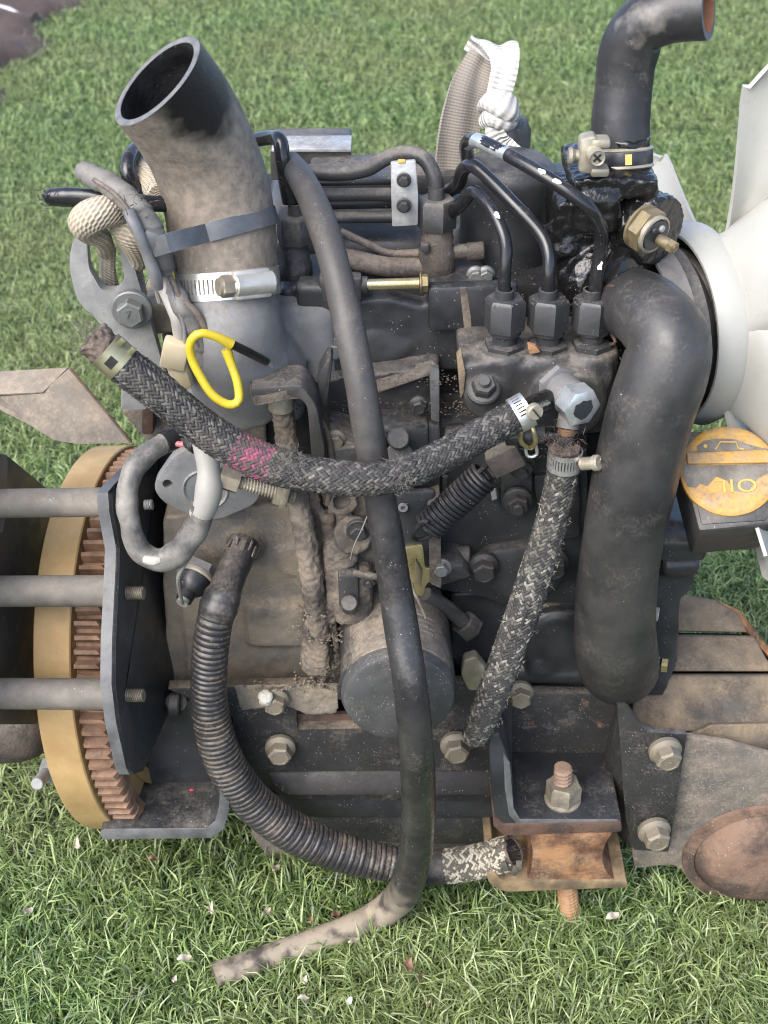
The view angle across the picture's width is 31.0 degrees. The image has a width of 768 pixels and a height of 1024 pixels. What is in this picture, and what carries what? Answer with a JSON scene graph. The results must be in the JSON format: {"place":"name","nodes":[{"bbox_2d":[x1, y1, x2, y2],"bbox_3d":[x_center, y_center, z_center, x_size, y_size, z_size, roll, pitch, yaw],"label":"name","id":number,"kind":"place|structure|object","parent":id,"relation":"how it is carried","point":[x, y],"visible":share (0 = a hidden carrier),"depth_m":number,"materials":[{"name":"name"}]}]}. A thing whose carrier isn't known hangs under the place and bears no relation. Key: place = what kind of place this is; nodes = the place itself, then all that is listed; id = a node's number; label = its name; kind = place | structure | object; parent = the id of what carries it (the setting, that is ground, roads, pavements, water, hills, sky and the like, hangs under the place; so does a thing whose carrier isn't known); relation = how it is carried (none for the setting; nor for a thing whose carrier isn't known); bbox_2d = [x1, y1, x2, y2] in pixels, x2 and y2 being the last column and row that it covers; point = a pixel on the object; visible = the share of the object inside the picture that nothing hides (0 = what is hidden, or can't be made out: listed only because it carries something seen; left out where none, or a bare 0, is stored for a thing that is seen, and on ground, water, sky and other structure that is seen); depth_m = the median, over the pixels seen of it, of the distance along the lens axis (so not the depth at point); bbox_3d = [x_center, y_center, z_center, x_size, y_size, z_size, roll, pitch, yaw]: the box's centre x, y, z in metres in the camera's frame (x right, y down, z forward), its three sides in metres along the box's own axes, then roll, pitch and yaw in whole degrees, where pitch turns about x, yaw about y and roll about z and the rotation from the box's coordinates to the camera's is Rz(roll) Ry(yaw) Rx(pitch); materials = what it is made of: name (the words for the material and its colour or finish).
{"place":"outdoors","nodes":[
{"label":"outdoors","id":0,"kind":"place"},
{"bbox_2d":[0,0,89,106],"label":"bare earth","id":1,"kind":"structure","parent":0,"point":[15,43],"depth_m":3.46,"materials":[{"name":"soil"}]},
{"bbox_2d":[0,5,35,25],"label":"stick","id":2,"kind":"object","parent":1,"relation":"on","point":[10,9],"visible":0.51,"depth_m":3.56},
{"bbox_2d":[0,0,767,1023],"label":"lawn","id":3,"kind":"structure","parent":0,"point":[106,396],"depth_m":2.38,"materials":[{"name":"plant"}]},
{"bbox_2d":[24,907,32,912],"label":"dry leaf","id":4,"kind":"object","parent":3,"relation":"on","point":[28,910],"visible":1,"depth_m":1.16,"materials":[{"name":"beige plant"}]},
{"bbox_2d":[73,838,79,848],"bbox_3d":[-0.272,0.294,1.223,0.006,0.008,0.014,7,29,-26],"label":"dry leaf","id":5,"kind":"object","parent":3,"relation":"on","point":[76,845],"visible":1,"depth_m":1.23,"materials":[{"name":"beige plant"}]},
{"bbox_2d":[148,855,158,860],"bbox_3d":[-0.202,0.303,1.210,0.009,0.008,0.005,-9,55,-14],"label":"dry leaf","id":6,"kind":"object","parent":3,"relation":"on","point":[153,857],"visible":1,"depth_m":1.21,"materials":[{"name":"brown plant"}]},
{"bbox_2d":[177,954,191,960],"bbox_3d":[-0.162,0.362,1.122,0.012,0.008,0.006,-13,56,-19],"label":"dry leaf","id":7,"kind":"object","parent":3,"relation":"on","point":[184,957],"visible":1,"depth_m":1.12,"materials":[{"name":"white plant"}]},
{"bbox_2d":[208,902,213,913],"bbox_3d":[-0.145,0.335,1.163,0.005,0.009,0.015,13,31,-17],"label":"dry leaf","id":8,"kind":"object","parent":3,"relation":"on","point":[210,910],"visible":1,"depth_m":1.17,"materials":[{"name":"white plant"}]},
{"bbox_2d":[263,907,270,914],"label":"dry leaf","id":9,"kind":"object","parent":3,"relation":"on","point":[266,911],"visible":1,"depth_m":1.17,"materials":[{"name":"beige plant"}]},
{"bbox_2d":[272,865,279,870],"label":"dry leaf","id":10,"kind":"object","parent":3,"relation":"on","point":[276,867],"visible":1,"depth_m":1.20,"materials":[{"name":"beige plant"}]},
{"bbox_2d":[297,994,308,1000],"bbox_3d":[-0.064,0.384,1.091,0.010,0.008,0.005,-7,55,-9],"label":"dry leaf","id":11,"kind":"object","parent":3,"relation":"on","point":[303,997],"visible":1,"depth_m":1.09,"materials":[{"name":"beige plant"}]},
{"bbox_2d":[301,975,307,984],"bbox_3d":[-0.063,0.374,1.104,0.006,0.008,0.010,19,33,-8],"label":"dry leaf","id":12,"kind":"object","parent":3,"relation":"on","point":[304,978],"visible":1,"depth_m":1.11,"materials":[{"name":"white plant"}]},
{"bbox_2d":[331,910,339,916],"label":"dry leaf","id":13,"kind":"object","parent":3,"relation":"on","point":[335,913],"visible":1,"depth_m":1.16,"materials":[{"name":"brown plant"}]},
{"bbox_2d":[346,997,351,1004],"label":"dry leaf","id":14,"kind":"object","parent":3,"relation":"on","point":[349,1000],"visible":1,"depth_m":1.09,"materials":[{"name":"white plant"}]},
{"bbox_2d":[348,937,358,942],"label":"dry leaf","id":15,"kind":"object","parent":3,"relation":"on","point":[353,939],"visible":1,"depth_m":1.14,"materials":[{"name":"beige plant"}]},
{"bbox_2d":[0,64,767,927],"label":"diesel engine","id":16,"kind":"object","parent":3,"relation":"on","point":[562,776],"visible":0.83,"depth_m":1.01,"materials":[{"name":"paint"}]},
{"bbox_2d":[67,155,159,294],"bbox_3d":[-0.170,-0.183,0.931,0.047,0.102,0.131,4,34,6],"label":"rope","id":17,"kind":"object","parent":16,"relation":"attached to","point":[90,221],"visible":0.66,"depth_m":0.88,"materials":[{"name":"beige fabric"}]},
{"bbox_2d":[33,161,207,388],"bbox_3d":[-0.162,-0.127,0.909,0.117,0.204,0.058,-6,35,-9],"label":"wiring harness","id":18,"kind":"object","parent":16,"relation":"attached to","point":[140,216],"visible":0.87,"depth_m":0.87,"materials":[{"name":"plastic"}]},
{"bbox_2d":[116,428,222,571],"bbox_3d":[-0.146,-0.008,0.950,0.069,0.101,0.066,-23,40,-31],"label":"hose","id":19,"kind":"object","parent":16,"relation":"attached to","point":[180,548],"visible":0.88,"depth_m":0.94,"materials":[{"name":"grey rubber"}]},
{"bbox_2d":[115,36,280,302],"bbox_3d":[-0.117,-0.208,0.887,0.097,0.191,0.100,0,34,0],"label":"air hose","id":20,"kind":"object","parent":16,"relation":"attached to","point":[181,119],"visible":0.92,"depth_m":0.87,"materials":[{"name":"rubber"}]},
{"bbox_2d":[145,205,278,256],"bbox_3d":[-0.108,-0.178,0.896,0.055,0.040,0.111,20,39,27],"label":"cable tie","id":21,"kind":"object","parent":20,"relation":"attached to","point":[161,241],"visible":0.91,"depth_m":0.88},
{"bbox_2d":[185,329,273,408],"bbox_3d":[-0.091,-0.099,0.893,0.073,0.058,0.027,-29,43,-35],"label":"wire loop","id":22,"kind":"object","parent":16,"relation":"attached to","point":[230,345],"visible":1,"depth_m":0.88,"materials":[{"name":"yellow plastic"}]},
{"bbox_2d":[58,310,554,496],"bbox_3d":[-0.046,-0.067,0.862,0.317,0.109,0.093,0,34,0],"label":"braided hose","id":23,"kind":"object","parent":16,"relation":"attached to","point":[118,360],"visible":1,"depth_m":0.87,"materials":[{"name":"fabric"}]},
{"bbox_2d":[190,533,449,884],"bbox_3d":[-0.046,0.165,1.100,0.206,0.318,0.084,0,34,0],"label":"conduit","id":24,"kind":"object","parent":16,"relation":"attached to","point":[260,807],"visible":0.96,"depth_m":1.08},
{"bbox_2d":[442,835,529,883],"bbox_3d":[0.088,0.289,1.145,0.081,0.057,0.037,3,34,4],"label":"braided sleeve","id":25,"kind":"object","parent":24,"relation":"attached to","point":[501,855],"visible":1,"depth_m":1.14,"materials":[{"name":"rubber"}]},
{"bbox_2d":[210,152,435,989],"bbox_3d":[-0.052,0.076,1.029,0.182,0.634,0.221,0,34,0],"label":"drain tube","id":26,"kind":"object","parent":16,"relation":"hanging from","point":[395,900],"visible":0.96,"depth_m":0.93,"materials":[{"name":"black rubber"}]},
{"bbox_2d":[350,517,366,558],"bbox_3d":[-0.019,0.019,0.949,0.017,0.044,0.008,24,41,31],"label":"fibre","id":27,"kind":"object","parent":16,"relation":"attached to","point":[357,537],"visible":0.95,"depth_m":0.94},
{"bbox_2d":[340,228,418,257],"bbox_3d":[-0.001,-0.189,0.975,0.061,0.023,0.007,0,34,0],"label":"thin hose","id":28,"kind":"object","parent":16,"relation":"attached to","point":[374,247],"visible":0.96,"depth_m":0.97,"materials":[{"name":"rubber"}]},
{"bbox_2d":[346,248,422,277],"bbox_3d":[-0.003,-0.176,0.973,0.076,0.025,0.017,-2,34,-3],"label":"return hose","id":29,"kind":"object","parent":16,"relation":"on","point":[379,265],"visible":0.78,"depth_m":0.97,"materials":[{"name":"rubber"}]},
{"bbox_2d":[435,35,520,170],"bbox_3d":[0.082,-0.292,1.018,0.076,0.099,0.061,17,38,24],"label":"lifting strap","id":30,"kind":"object","parent":16,"relation":"on","point":[480,90],"visible":0.85,"depth_m":1.02,"materials":[{"name":"white fabric"}]},
{"bbox_2d":[507,424,544,457],"bbox_3d":[0.093,-0.049,0.913,0.025,0.029,0.021,0,34,0],"label":"stub hose","id":31,"kind":"object","parent":16,"relation":"attached to","point":[528,440],"visible":0.74,"depth_m":0.91,"materials":[{"name":"rubber"}]},
{"bbox_2d":[462,419,601,747],"bbox_3d":[0.100,0.060,0.972,0.088,0.293,0.045,0,34,0],"label":"braided hose","id":32,"kind":"object","parent":16,"relation":"hanging from","point":[532,583],"visible":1,"depth_m":0.96,"materials":[{"name":"fabric"}]},
{"bbox_2d":[567,0,714,176],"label":"radiator hose","id":33,"kind":"object","parent":16,"relation":"attached to","point":[637,35],"visible":0.96,"depth_m":0.87,"materials":[{"name":"rubber"}]},
{"bbox_2d":[574,267,712,704],"bbox_3d":[0.180,0.010,0.994,0.087,0.388,0.138,0,34,0],"label":"radiator hose","id":34,"kind":"object","parent":16,"relation":"attached to","point":[656,324],"visible":0.97,"depth_m":0.90,"materials":[{"name":"rubber"}]},
{"bbox_2d":[403,957,413,971],"bbox_3d":[0.020,0.367,1.116,0.010,0.008,0.016,22,35,-3],"label":"dry leaf","id":35,"kind":"object","parent":3,"relation":"on","point":[408,961],"visible":1,"depth_m":1.12,"materials":[{"name":"brown plant"}]},
{"bbox_2d":[606,911,618,918],"bbox_3d":[0.192,0.339,1.158,0.015,0.009,0.007,-17,57,-23],"label":"dry leaf","id":36,"kind":"object","parent":3,"relation":"on","point":[612,915],"visible":1,"depth_m":1.16,"materials":[{"name":"white plant"}]}
]}

